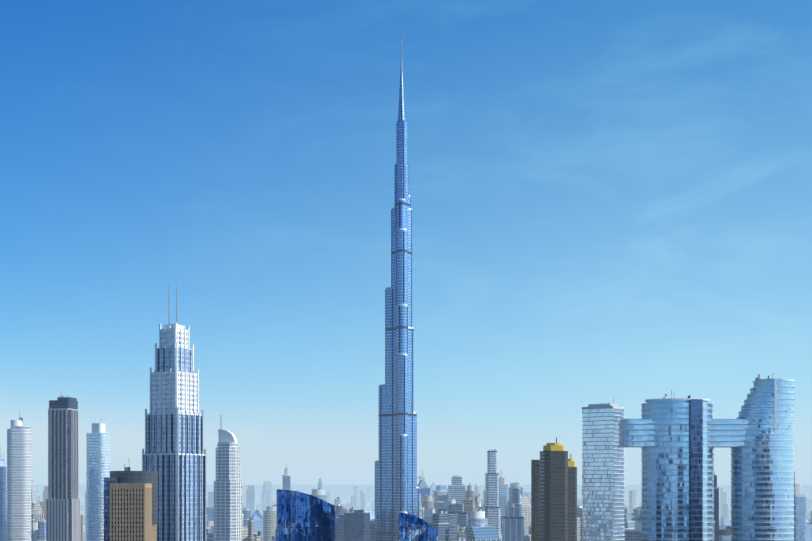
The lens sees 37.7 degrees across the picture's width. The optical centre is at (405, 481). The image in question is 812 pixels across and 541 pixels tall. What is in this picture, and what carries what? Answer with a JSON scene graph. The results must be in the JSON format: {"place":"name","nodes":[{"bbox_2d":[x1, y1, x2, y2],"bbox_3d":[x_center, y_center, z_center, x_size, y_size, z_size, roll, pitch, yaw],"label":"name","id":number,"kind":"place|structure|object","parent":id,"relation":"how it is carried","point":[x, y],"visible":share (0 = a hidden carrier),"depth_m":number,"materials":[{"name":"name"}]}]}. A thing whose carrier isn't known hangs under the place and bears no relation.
{"place":"outdoors","nodes":[
{"label":"outdoors","id":0,"kind":"place"},
{"bbox_2d":[0,397,109,540],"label":"high-rise towers","id":1,"kind":"structure","parent":0,"point":[63,512],"depth_m":1267.50,"materials":[{"name":"grey glass"}]},
{"bbox_2d":[104,471,157,540],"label":"brown hotel","id":2,"kind":"structure","parent":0,"point":[130,505],"depth_m":884.87,"materials":[{"name":"concrete"}]},
{"bbox_2d":[277,489,335,540],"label":"sail tower","id":3,"kind":"structure","parent":0,"point":[301,516],"depth_m":684.23,"materials":[{"name":"blue glass"}]},
{"bbox_2d":[398,512,437,540],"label":"sail tower","id":4,"kind":"structure","parent":0,"point":[412,527],"depth_m":586.92,"materials":[{"name":"blue glass"}]},
{"bbox_2d":[33,485,811,511],"bbox_3d":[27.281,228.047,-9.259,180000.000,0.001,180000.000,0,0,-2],"label":"ground","id":5,"kind":"structure","parent":0,"point":[807,489],"depth_m":39411.11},
{"bbox_2d":[142,285,205,540],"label":"skyscraper","id":6,"kind":"structure","parent":5,"relation":"on","point":[174,456],"depth_m":973.35,"materials":[{"name":"blue glass"}]},
{"bbox_2d":[214,415,241,540],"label":"skyscraper","id":7,"kind":"structure","parent":5,"relation":"on","point":[227,504],"depth_m":1324.83,"materials":[{"name":"metal"}]},
{"bbox_2d":[375,26,418,540],"bbox_3d":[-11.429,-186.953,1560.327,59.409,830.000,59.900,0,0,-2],"label":"skyscraper","id":8,"kind":"structure","parent":5,"relation":"on","point":[396,489],"depth_m":1566.76,"materials":[{"name":"blue glass"}]},
{"bbox_2d":[31,450,811,540],"bbox_3d":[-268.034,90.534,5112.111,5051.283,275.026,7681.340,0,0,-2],"label":"city buildings","id":9,"kind":"structure","parent":5,"relation":"on","point":[455,511],"depth_m":1746.54,"materials":[{"name":"grey glass"}]},
{"bbox_2d":[36,484,811,540],"bbox_3d":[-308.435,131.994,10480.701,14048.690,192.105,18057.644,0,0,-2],"label":"distant buildings","id":10,"kind":"structure","parent":5,"relation":"on","point":[357,524],"depth_m":5833.81,"materials":[{"name":"grey glass"}]},
{"bbox_2d":[531,437,576,540],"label":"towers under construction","id":11,"kind":"structure","parent":5,"relation":"on","point":[553,493],"depth_m":1237.01,"materials":[{"name":"concrete"}]},
{"bbox_2d":[582,403,624,540],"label":"tower","id":12,"kind":"structure","parent":5,"relation":"on","point":[603,477],"depth_m":1040.16,"materials":[{"name":"blue glass"}]},
{"bbox_2d":[0,374,773,470],"bbox_3d":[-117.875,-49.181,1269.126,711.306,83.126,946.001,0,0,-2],"label":"roof clutter","id":13,"kind":"object","parent":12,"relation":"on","point":[128,468],"visible":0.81,"depth_m":898.68,"materials":[{"name":"metal"}]},
{"bbox_2d":[617,378,794,540],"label":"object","id":14,"kind":"structure","parent":5,"relation":"on","point":[677,440],"depth_m":796.12,"materials":[{"name":"glass"}]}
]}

